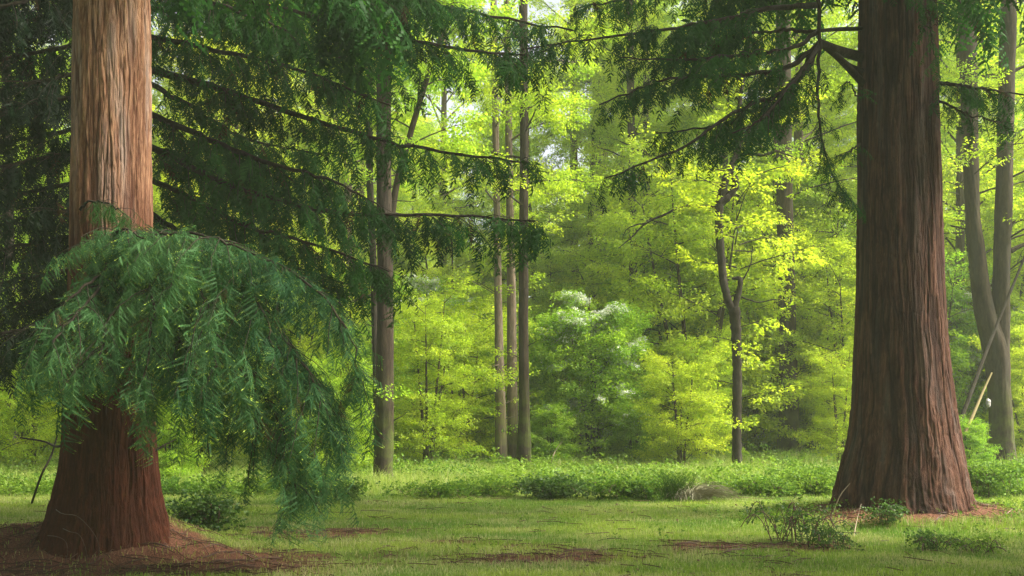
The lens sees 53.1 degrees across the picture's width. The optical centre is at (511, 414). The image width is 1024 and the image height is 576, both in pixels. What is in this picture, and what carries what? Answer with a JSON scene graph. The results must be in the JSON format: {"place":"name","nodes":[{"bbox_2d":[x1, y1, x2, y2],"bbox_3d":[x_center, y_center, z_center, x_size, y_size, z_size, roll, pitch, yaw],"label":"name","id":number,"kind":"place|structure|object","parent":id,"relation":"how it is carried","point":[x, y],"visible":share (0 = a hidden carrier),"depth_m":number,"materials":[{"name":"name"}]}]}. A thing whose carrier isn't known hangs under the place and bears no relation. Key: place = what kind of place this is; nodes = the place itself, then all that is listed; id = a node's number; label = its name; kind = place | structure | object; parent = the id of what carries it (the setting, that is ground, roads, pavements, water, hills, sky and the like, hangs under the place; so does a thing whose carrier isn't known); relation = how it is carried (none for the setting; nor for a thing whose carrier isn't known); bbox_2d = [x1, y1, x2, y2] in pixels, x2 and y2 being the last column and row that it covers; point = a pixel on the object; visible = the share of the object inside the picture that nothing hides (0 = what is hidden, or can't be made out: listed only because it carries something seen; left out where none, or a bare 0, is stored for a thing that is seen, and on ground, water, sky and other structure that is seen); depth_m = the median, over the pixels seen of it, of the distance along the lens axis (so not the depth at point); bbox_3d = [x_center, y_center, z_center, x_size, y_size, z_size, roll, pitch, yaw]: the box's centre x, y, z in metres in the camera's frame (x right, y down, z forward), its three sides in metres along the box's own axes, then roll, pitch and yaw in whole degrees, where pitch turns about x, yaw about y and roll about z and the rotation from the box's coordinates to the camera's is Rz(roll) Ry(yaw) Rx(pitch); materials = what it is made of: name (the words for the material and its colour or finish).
{"place":"outdoors","nodes":[
{"label":"outdoors","id":0,"kind":"place"},
{"bbox_2d":[0,491,1023,575],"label":"lawn grass","id":1,"kind":"structure","parent":0,"point":[992,565],"depth_m":13.85,"materials":[{"name":"plant"}]},
{"bbox_2d":[0,432,1023,575],"bbox_3d":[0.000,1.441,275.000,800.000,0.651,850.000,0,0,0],"label":"ground","id":2,"kind":"structure","parent":0,"point":[116,559],"depth_m":12.32,"materials":[{"name":"plant"}]},
{"bbox_2d":[0,322,62,465],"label":"woodland bush","id":3,"kind":"object","parent":2,"relation":"on","point":[38,423],"visible":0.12,"depth_m":29.40,"materials":[{"name":"green plant"}]},
{"bbox_2d":[0,259,65,463],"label":"woodland bush","id":4,"kind":"object","parent":2,"relation":"on","point":[5,413],"visible":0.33,"depth_m":27.56,"materials":[{"name":"green plant"}]},
{"bbox_2d":[0,98,70,450],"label":"understory tree","id":5,"kind":"object","parent":2,"relation":"on","point":[66,179],"visible":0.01,"depth_m":37.52,"materials":[{"name":"green plant"}]},
{"bbox_2d":[0,0,70,449],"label":"woodland tree","id":6,"kind":"object","parent":2,"relation":"on","point":[12,239],"visible":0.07,"depth_m":33.88,"materials":[{"name":"green plant"}]},
{"bbox_2d":[31,436,56,503],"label":"dead branch","id":7,"kind":"object","parent":2,"relation":"on","point":[39,479],"visible":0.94,"depth_m":14.99,"materials":[{"name":"wood"}]},
{"bbox_2d":[0,29,206,300],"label":"woodland tree","id":8,"kind":"object","parent":2,"relation":"on","point":[155,102],"visible":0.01,"depth_m":42.99,"materials":[{"name":"green plant"}]},
{"bbox_2d":[156,392,215,480],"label":"woodland bush","id":9,"kind":"object","parent":2,"relation":"on","point":[189,468],"visible":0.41,"depth_m":24.69,"materials":[{"name":"green plant"}]},
{"bbox_2d":[65,0,347,445],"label":"woodland tree","id":10,"kind":"object","parent":2,"relation":"on","point":[159,96],"visible":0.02,"depth_m":44.08,"materials":[{"name":"green plant"}]},
{"bbox_2d":[164,486,249,532],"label":"bramble bush","id":11,"kind":"object","parent":2,"relation":"on","point":[206,510],"visible":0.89,"depth_m":14.30,"materials":[{"name":"green plant"}]},
{"bbox_2d":[9,0,414,559],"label":"redwood tree","id":12,"kind":"object","parent":2,"relation":"on","point":[137,285],"visible":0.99,"depth_m":10.47,"materials":[{"name":"green plant"}]},
{"bbox_2d":[155,324,276,474],"bbox_3d":[-8.610,-0.799,29.028,4.371,5.354,4.676,0,0,-34],"label":"woodland bush","id":13,"kind":"object","parent":2,"relation":"on","point":[202,449],"visible":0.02,"depth_m":28.86,"materials":[{"name":"green plant"}]},
{"bbox_2d":[152,0,370,450],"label":"woodland tree","id":14,"kind":"object","parent":2,"relation":"on","point":[155,195],"visible":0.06,"depth_m":40.32,"materials":[{"name":"green plant"}]},
{"bbox_2d":[0,0,588,399],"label":"dark conifer","id":15,"kind":"object","parent":2,"relation":"on","point":[250,184],"visible":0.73,"depth_m":15.50,"materials":[{"name":"green plant"}]},
{"bbox_2d":[228,222,370,450],"bbox_3d":[-7.180,-2.186,33.231,6.007,8.100,5.539,0,0,-40],"label":"woodland bush","id":16,"kind":"object","parent":2,"relation":"on","point":[304,343],"visible":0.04,"depth_m":32.71,"materials":[{"name":"green plant"}]},
{"bbox_2d":[274,477,368,503],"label":"bramble bush","id":17,"kind":"object","parent":2,"relation":"on","point":[353,488],"visible":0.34,"depth_m":19.52,"materials":[{"name":"green plant"}]},
{"bbox_2d":[230,3,426,345],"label":"woodland tree","id":18,"kind":"object","parent":2,"relation":"on","point":[374,133],"visible":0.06,"depth_m":46.77,"materials":[{"name":"green plant"}]},
{"bbox_2d":[286,344,402,469],"bbox_3d":[-5.114,-0.043,28.609,4.308,3.809,3.542,0,0,32],"label":"woodland bush","id":19,"kind":"object","parent":2,"relation":"on","point":[370,458],"visible":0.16,"depth_m":27.96,"materials":[{"name":"green plant"}]},
{"bbox_2d":[251,17,469,371],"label":"woodland tree","id":20,"kind":"object","parent":2,"relation":"on","point":[415,211],"visible":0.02,"depth_m":45.60,"materials":[{"name":"green plant"}]},
{"bbox_2d":[296,70,432,342],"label":"woodland tree","id":21,"kind":"object","parent":2,"relation":"on","point":[359,181],"visible":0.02,"depth_m":60.25,"materials":[{"name":"green plant"}]},
{"bbox_2d":[233,0,496,484],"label":"woodland tree","id":22,"kind":"object","parent":2,"relation":"on","point":[384,414],"visible":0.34,"depth_m":24.83,"materials":[{"name":"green plant"}]},
{"bbox_2d":[299,62,440,340],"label":"woodland tree","id":23,"kind":"object","parent":2,"relation":"on","point":[404,196],"visible":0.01,"depth_m":58.03,"materials":[{"name":"green plant"}]},
{"bbox_2d":[303,316,441,452],"bbox_3d":[-5.589,-0.999,37.833,6.438,5.692,5.293,0,0,-23],"label":"understory tree","id":24,"kind":"object","parent":2,"relation":"on","point":[396,382],"visible":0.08,"depth_m":37.48,"materials":[{"name":"green plant"}]},
{"bbox_2d":[282,0,468,432],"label":"woodland tree","id":25,"kind":"object","parent":2,"relation":"on","point":[370,187],"visible":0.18,"depth_m":27.44,"materials":[{"name":"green plant"}]},
{"bbox_2d":[376,477,477,500],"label":"bramble bush","id":26,"kind":"object","parent":2,"relation":"on","point":[445,490],"visible":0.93,"depth_m":20.83,"materials":[{"name":"green plant"}]},
{"bbox_2d":[375,107,488,282],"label":"woodland tree","id":27,"kind":"object","parent":2,"relation":"on","point":[401,133],"visible":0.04,"depth_m":70.72,"materials":[{"name":"green plant"}]},
{"bbox_2d":[366,276,502,462],"bbox_3d":[-2.460,-1.129,30.669,4.382,5.909,4.040,0,0,-41],"label":"woodland bush","id":28,"kind":"object","parent":2,"relation":"on","point":[437,415],"visible":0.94,"depth_m":30.07,"materials":[{"name":"green plant"}]},
{"bbox_2d":[343,0,527,228],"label":"leaning tree","id":29,"kind":"object","parent":2,"relation":"on","point":[412,127],"visible":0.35,"depth_m":25.96,"materials":[{"name":"green plant"}]},
{"bbox_2d":[366,268,506,449],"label":"hawthorn","id":30,"kind":"object","parent":2,"relation":"on","point":[427,285],"visible":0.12,"depth_m":42.89,"materials":[{"name":"green plant"}]},
{"bbox_2d":[354,0,554,324],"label":"woodland tree","id":31,"kind":"object","parent":2,"relation":"on","point":[444,100],"visible":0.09,"depth_m":51.77,"materials":[{"name":"green plant"}]},
{"bbox_2d":[394,177,517,392],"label":"understory tree","id":32,"kind":"object","parent":2,"relation":"on","point":[461,259],"visible":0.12,"depth_m":50.13,"materials":[{"name":"green plant"}]},
{"bbox_2d":[394,290,544,462],"bbox_3d":[-1.705,-1.284,35.102,5.553,6.357,5.190,0,0,7],"label":"woodland bush","id":33,"kind":"object","parent":2,"relation":"on","point":[483,338],"visible":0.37,"depth_m":34.23,"materials":[{"name":"green plant"}]},
{"bbox_2d":[444,472,526,498],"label":"bramble bush","id":34,"kind":"object","parent":2,"relation":"on","point":[493,484],"visible":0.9,"depth_m":21.20,"materials":[{"name":"green plant"}]},
{"bbox_2d":[435,72,557,306],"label":"woodland tree","id":35,"kind":"object","parent":2,"relation":"on","point":[534,138],"visible":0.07,"depth_m":62.67,"materials":[{"name":"green plant"}]},
{"bbox_2d":[411,0,584,463],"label":"woodland tree","id":36,"kind":"object","parent":2,"relation":"on","point":[501,421],"visible":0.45,"depth_m":32.87,"materials":[{"name":"green plant"}]},
{"bbox_2d":[407,0,605,462],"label":"woodland tree","id":37,"kind":"object","parent":2,"relation":"on","point":[512,406],"visible":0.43,"depth_m":33.39,"materials":[{"name":"green plant"}]},
{"bbox_2d":[0,435,1023,553],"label":"undergrowth","id":38,"kind":"object","parent":2,"relation":"on","point":[172,484],"visible":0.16,"depth_m":24.19,"materials":[{"name":"green plant"}]},
{"bbox_2d":[0,443,1023,499],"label":"long grass","id":39,"kind":"structure","parent":2,"relation":"on","point":[385,479],"depth_m":25.59,"materials":[{"name":"plant"}]},
{"bbox_2d":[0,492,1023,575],"bbox_3d":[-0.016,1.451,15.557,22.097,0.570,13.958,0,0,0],"label":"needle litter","id":40,"kind":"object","parent":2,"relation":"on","point":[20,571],"visible":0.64,"depth_m":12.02,"materials":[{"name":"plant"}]},
{"bbox_2d":[454,304,585,455],"bbox_3d":[0.112,-1.049,38.198,5.510,5.924,6.702,0,0,-3],"label":"understory tree","id":41,"kind":"object","parent":2,"relation":"on","point":[533,381],"visible":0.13,"depth_m":36.99,"materials":[{"name":"green plant"}]},
{"bbox_2d":[413,0,636,469],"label":"woodland tree","id":42,"kind":"object","parent":2,"relation":"on","point":[524,429],"visible":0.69,"depth_m":30.86,"materials":[{"name":"green plant"}]},
{"bbox_2d":[449,250,601,435],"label":"understory tree","id":43,"kind":"object","parent":2,"relation":"on","point":[543,294],"visible":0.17,"depth_m":43.61,"materials":[{"name":"green plant"}]},
{"bbox_2d":[440,60,628,386],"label":"woodland tree","id":44,"kind":"object","parent":2,"relation":"on","point":[535,151],"visible":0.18,"depth_m":48.95,"materials":[{"name":"green plant"}]},
{"bbox_2d":[530,399,582,464],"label":"woodland bush","id":45,"kind":"object","parent":2,"relation":"on","point":[552,432],"visible":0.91,"depth_m":32.70,"materials":[{"name":"green plant"}]},
{"bbox_2d":[503,245,611,435],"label":"understory tree","id":46,"kind":"object","parent":2,"relation":"on","point":[562,281],"visible":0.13,"depth_m":49.16,"materials":[{"name":"green plant"}]},
{"bbox_2d":[505,203,615,412],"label":"understory tree","id":47,"kind":"object","parent":2,"relation":"on","point":[549,217],"visible":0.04,"depth_m":83.06,"materials":[{"name":"green plant"}]},
{"bbox_2d":[509,468,612,500],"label":"bramble bush","id":48,"kind":"object","parent":2,"relation":"on","point":[560,486],"visible":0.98,"depth_m":20.49,"materials":[{"name":"green plant"}]},
{"bbox_2d":[528,0,626,444],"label":"woodland tree","id":49,"kind":"object","parent":2,"relation":"on","point":[535,3],"visible":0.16,"depth_m":51.81,"materials":[{"name":"green plant"}]},
{"bbox_2d":[493,287,673,460],"bbox_3d":[2.165,-1.279,34.650,6.372,6.310,5.283,0,0,-23],"label":"hawthorn","id":50,"kind":"object","parent":2,"relation":"on","point":[574,331],"visible":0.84,"depth_m":33.88,"materials":[{"name":"green plant"}]},
{"bbox_2d":[492,0,688,409],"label":"woodland tree","id":51,"kind":"object","parent":2,"relation":"on","point":[570,3],"visible":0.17,"depth_m":50.54,"materials":[{"name":"green plant"}]},
{"bbox_2d":[532,0,695,381],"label":"woodland tree","id":52,"kind":"object","parent":2,"relation":"on","point":[572,236],"visible":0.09,"depth_m":50.29,"materials":[{"name":"green plant"}]},
{"bbox_2d":[548,10,697,350],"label":"woodland tree","id":53,"kind":"object","parent":2,"relation":"on","point":[558,19],"visible":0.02,"depth_m":61.71,"materials":[{"name":"green plant"}]},
{"bbox_2d":[540,0,728,441],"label":"woodland tree","id":54,"kind":"object","parent":2,"relation":"on","point":[630,86],"visible":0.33,"depth_m":41.80,"materials":[{"name":"green plant"}]},
{"bbox_2d":[597,398,671,463],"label":"woodland bush","id":55,"kind":"object","parent":2,"relation":"on","point":[631,433],"visible":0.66,"depth_m":32.80,"materials":[{"name":"green plant"}]},
{"bbox_2d":[541,0,729,308],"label":"woodland tree","id":56,"kind":"object","parent":2,"relation":"on","point":[657,107],"visible":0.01,"depth_m":61.32,"materials":[{"name":"green plant"}]},
{"bbox_2d":[556,0,715,443],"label":"woodland tree","id":57,"kind":"object","parent":2,"relation":"on","point":[604,133],"visible":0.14,"depth_m":46.86,"materials":[{"name":"green plant"}]},
{"bbox_2d":[588,472,693,501],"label":"bramble bush","id":58,"kind":"object","parent":2,"relation":"on","point":[627,486],"visible":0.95,"depth_m":20.07,"materials":[{"name":"green plant"}]},
{"bbox_2d":[558,0,760,352],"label":"woodland tree","id":59,"kind":"object","parent":2,"relation":"on","point":[683,23],"visible":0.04,"depth_m":52.67,"materials":[{"name":"green plant"}]},
{"bbox_2d":[589,214,774,450],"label":"understory tree","id":60,"kind":"object","parent":2,"relation":"on","point":[666,268],"visible":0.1,"depth_m":42.37,"materials":[{"name":"green plant"}]},
{"bbox_2d":[628,340,746,463],"bbox_3d":[5.238,-0.247,31.440,3.387,4.149,3.624,0,0,39],"label":"woodland bush","id":61,"kind":"object","parent":2,"relation":"on","point":[660,431],"visible":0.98,"depth_m":31.12,"materials":[{"name":"green plant"}]},
{"bbox_2d":[649,469,743,501],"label":"grass tussock","id":62,"kind":"object","parent":2,"relation":"on","point":[679,491],"depth_m":19.89,"materials":[{"name":"plant"}]},
{"bbox_2d":[579,122,818,446],"bbox_3d":[7.063,-4.155,37.439,8.317,12.162,9.020,0,0,-12],"label":"understory tree","id":63,"kind":"object","parent":2,"relation":"on","point":[694,236],"visible":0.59,"depth_m":36.72,"materials":[{"name":"green plant"}]},
{"bbox_2d":[662,325,759,461],"bbox_3d":[6.515,-0.618,34.606,3.534,4.765,3.258,0,0,-16],"label":"woodland bush","id":64,"kind":"object","parent":2,"relation":"on","point":[690,351],"visible":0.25,"depth_m":34.05,"materials":[{"name":"green plant"}]},
{"bbox_2d":[619,39,827,467],"bbox_3d":[6.291,-4.353,28.869,5.405,12.674,4.944,0,0,41],"label":"crooked tree","id":65,"kind":"object","parent":2,"relation":"on","point":[724,195],"visible":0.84,"depth_m":28.41,"materials":[{"name":"green plant"}]},
{"bbox_2d":[646,0,828,449],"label":"woodland tree","id":66,"kind":"object","parent":2,"relation":"on","point":[725,165],"visible":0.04,"depth_m":43.76,"materials":[{"name":"green plant"}]},
{"bbox_2d":[625,0,857,454],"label":"woodland tree","id":67,"kind":"object","parent":2,"relation":"on","point":[825,58],"visible":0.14,"depth_m":40.63,"materials":[{"name":"green plant"}]},
{"bbox_2d":[708,358,778,450],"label":"understory tree","id":68,"kind":"object","parent":2,"relation":"on","point":[756,439],"visible":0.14,"depth_m":40.72,"materials":[{"name":"green plant"}]},
{"bbox_2d":[717,465,804,497],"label":"bramble bush","id":69,"kind":"object","parent":2,"relation":"on","point":[765,485],"visible":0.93,"depth_m":20.88,"materials":[{"name":"green plant"}]},
{"bbox_2d":[694,290,829,454],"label":"woodland bush","id":70,"kind":"object","parent":2,"relation":"on","point":[772,414],"visible":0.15,"depth_m":40.06,"materials":[{"name":"green plant"}]},
{"bbox_2d":[672,0,858,456],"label":"woodland tree","id":71,"kind":"object","parent":2,"relation":"on","point":[784,198],"visible":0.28,"depth_m":37.73,"materials":[{"name":"green plant"}]},
{"bbox_2d":[517,0,1023,514],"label":"redwood tree","id":72,"kind":"object","parent":2,"relation":"on","point":[905,444],"visible":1,"depth_m":16.34,"materials":[{"name":"brown plant"}]},
{"bbox_2d":[724,172,856,453],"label":"understory tree","id":73,"kind":"object","parent":2,"relation":"on","point":[795,218],"visible":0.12,"depth_m":41.03,"materials":[{"name":"green plant"}]},
{"bbox_2d":[739,497,853,547],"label":"bramble bush","id":74,"kind":"object","parent":2,"relation":"on","point":[796,517],"visible":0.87,"depth_m":13.36,"materials":[{"name":"green plant"}]},
{"bbox_2d":[742,40,856,291],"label":"woodland tree","id":75,"kind":"object","parent":2,"relation":"on","point":[819,136],"visible":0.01,"depth_m":59.81,"materials":[{"name":"green plant"}]},
{"bbox_2d":[744,1,858,318],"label":"woodland tree","id":76,"kind":"object","parent":2,"relation":"on","point":[848,43],"depth_m":63.69,"materials":[{"name":"green plant"}]},
{"bbox_2d":[747,32,856,325],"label":"woodland tree","id":77,"kind":"object","parent":2,"relation":"on","point":[846,170],"visible":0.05,"depth_m":57.48,"materials":[{"name":"green plant"}]},
{"bbox_2d":[773,465,836,495],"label":"bramble bush","id":78,"kind":"object","parent":2,"relation":"on","point":[817,476],"visible":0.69,"depth_m":21.30,"materials":[{"name":"green plant"}]},
{"bbox_2d":[761,223,855,447],"bbox_3d":[12.129,-2.601,36.621,6.655,8.974,6.136,0,0,-42],"label":"understory tree","id":79,"kind":"object","parent":2,"relation":"on","point":[807,291],"visible":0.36,"depth_m":36.64,"materials":[{"name":"green plant"}]},
{"bbox_2d":[771,147,856,434],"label":"understory tree","id":80,"kind":"object","parent":2,"relation":"on","point":[831,272],"visible":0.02,"depth_m":43.42,"materials":[{"name":"green plant"}]},
{"bbox_2d":[791,336,853,464],"bbox_3d":[10.025,-0.280,31.072,3.110,4.193,2.867,0,0,-4],"label":"woodland bush","id":81,"kind":"object","parent":2,"relation":"on","point":[845,379],"visible":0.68,"depth_m":30.71,"materials":[{"name":"green plant"}]},
{"bbox_2d":[683,1,965,449],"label":"woodland tree","id":82,"kind":"object","parent":2,"relation":"on","point":[798,135],"visible":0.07,"depth_m":46.04,"materials":[{"name":"green plant"}]},
{"bbox_2d":[796,524,864,550],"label":"bramble bush","id":83,"kind":"object","parent":2,"relation":"on","point":[829,533],"visible":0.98,"depth_m":12.81,"materials":[{"name":"green plant"}]},
{"bbox_2d":[806,89,952,275],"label":"woodland tree","id":84,"kind":"object","parent":2,"relation":"on","point":[854,98],"visible":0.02,"depth_m":59.40,"materials":[{"name":"green plant"}]},
{"bbox_2d":[858,496,909,526],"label":"bramble bush","id":85,"kind":"object","parent":2,"relation":"on","point":[887,514],"visible":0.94,"depth_m":15.09,"materials":[{"name":"green plant"}]},
{"bbox_2d":[803,0,1023,440],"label":"woodland tree","id":86,"kind":"object","parent":2,"relation":"on","point":[960,202],"visible":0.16,"depth_m":40.16,"materials":[{"name":"green plant"}]},
{"bbox_2d":[837,248,992,430],"bbox_3d":[15.310,-2.185,38.913,6.530,8.100,5.308,0,0,-24],"label":"understory tree","id":87,"kind":"object","parent":2,"relation":"on","point":[956,353],"visible":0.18,"depth_m":38.20,"materials":[{"name":"green plant"}]},
{"bbox_2d":[903,528,965,551],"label":"bramble bush","id":88,"kind":"object","parent":2,"relation":"on","point":[930,542],"visible":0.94,"depth_m":12.56,"materials":[{"name":"green plant"}]},
{"bbox_2d":[847,0,1023,438],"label":"woodland tree","id":89,"kind":"object","parent":2,"relation":"on","point":[1020,86],"visible":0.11,"depth_m":44.30,"materials":[{"name":"green plant"}]},
{"bbox_2d":[855,0,1023,461],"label":"twin trunk tree","id":90,"kind":"object","parent":2,"relation":"on","point":[987,303],"visible":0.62,"depth_m":31.78,"materials":[{"name":"grey plant"}]},
{"bbox_2d":[959,256,1023,424],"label":"leaning pole","id":91,"kind":"object","parent":90,"relation":"attached to","point":[970,393],"visible":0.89,"depth_m":29.98,"materials":[{"name":"pale grey brown dead wood"}]},
{"bbox_2d":[936,528,1010,555],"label":"bramble bush","id":92,"kind":"object","parent":2,"relation":"on","point":[991,545],"visible":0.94,"depth_m":12.43,"materials":[{"name":"green plant"}]},
{"bbox_2d":[964,372,991,433],"bbox_3d":[13.388,-0.348,29.394,1.444,1.777,0.106,0,0,-35],"label":"leaning pole","id":93,"kind":"object","parent":2,"relation":"on","point":[976,405],"visible":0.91,"depth_m":29.35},
{"bbox_2d":[959,414,1001,465],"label":"woodland bush","id":94,"kind":"object","parent":2,"relation":"on","point":[971,443],"visible":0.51,"depth_m":28.76,"materials":[{"name":"green plant"}]},
{"bbox_2d":[940,1,1023,258],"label":"woodland tree","id":95,"kind":"object","parent":2,"relation":"on","point":[988,127],"visible":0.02,"depth_m":49.66,"materials":[{"name":"green plant"}]},
{"bbox_2d":[942,142,1023,450],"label":"understory tree","id":96,"kind":"object","parent":2,"relation":"on","point":[987,236],"visible":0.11,"depth_m":41.59,"materials":[{"name":"green plant"}]},
{"bbox_2d":[947,276,1023,445],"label":"hawthorn","id":97,"kind":"object","parent":2,"relation":"on","point":[974,358],"visible":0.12,"depth_m":40.39,"materials":[{"name":"green plant"}]},
{"bbox_2d":[966,455,1023,498],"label":"bramble bush","id":98,"kind":"object","parent":2,"relation":"on","point":[996,475],"visible":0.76,"depth_m":20.46,"materials":[{"name":"green plant"}]},
{"bbox_2d":[966,320,1023,456],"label":"woodland bush","id":99,"kind":"object","parent":2,"relation":"on","point":[1018,332],"visible":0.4,"depth_m":34.24,"materials":[{"name":"green plant"}]},
{"bbox_2d":[967,322,1023,445],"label":"understory tree","id":100,"kind":"object","parent":2,"relation":"on","point":[1012,341],"visible":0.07,"depth_m":39.36,"materials":[{"name":"green plant"}]},
{"bbox_2d":[980,456,1023,485],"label":"bramble bush","id":101,"kind":"object","parent":2,"relation":"on","point":[1019,465],"visible":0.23,"depth_m":22.60,"materials":[{"name":"green plant"}]},
{"bbox_2d":[1010,291,1023,433],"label":"understory tree","id":102,"kind":"object","parent":2,"relation":"on","point":[1015,297],"visible":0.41,"depth_m":37.04,"materials":[{"name":"green plant"}]},
{"bbox_2d":[0,0,1023,299],"label":"sky","id":103,"kind":"structure","parent":0,"point":[449,103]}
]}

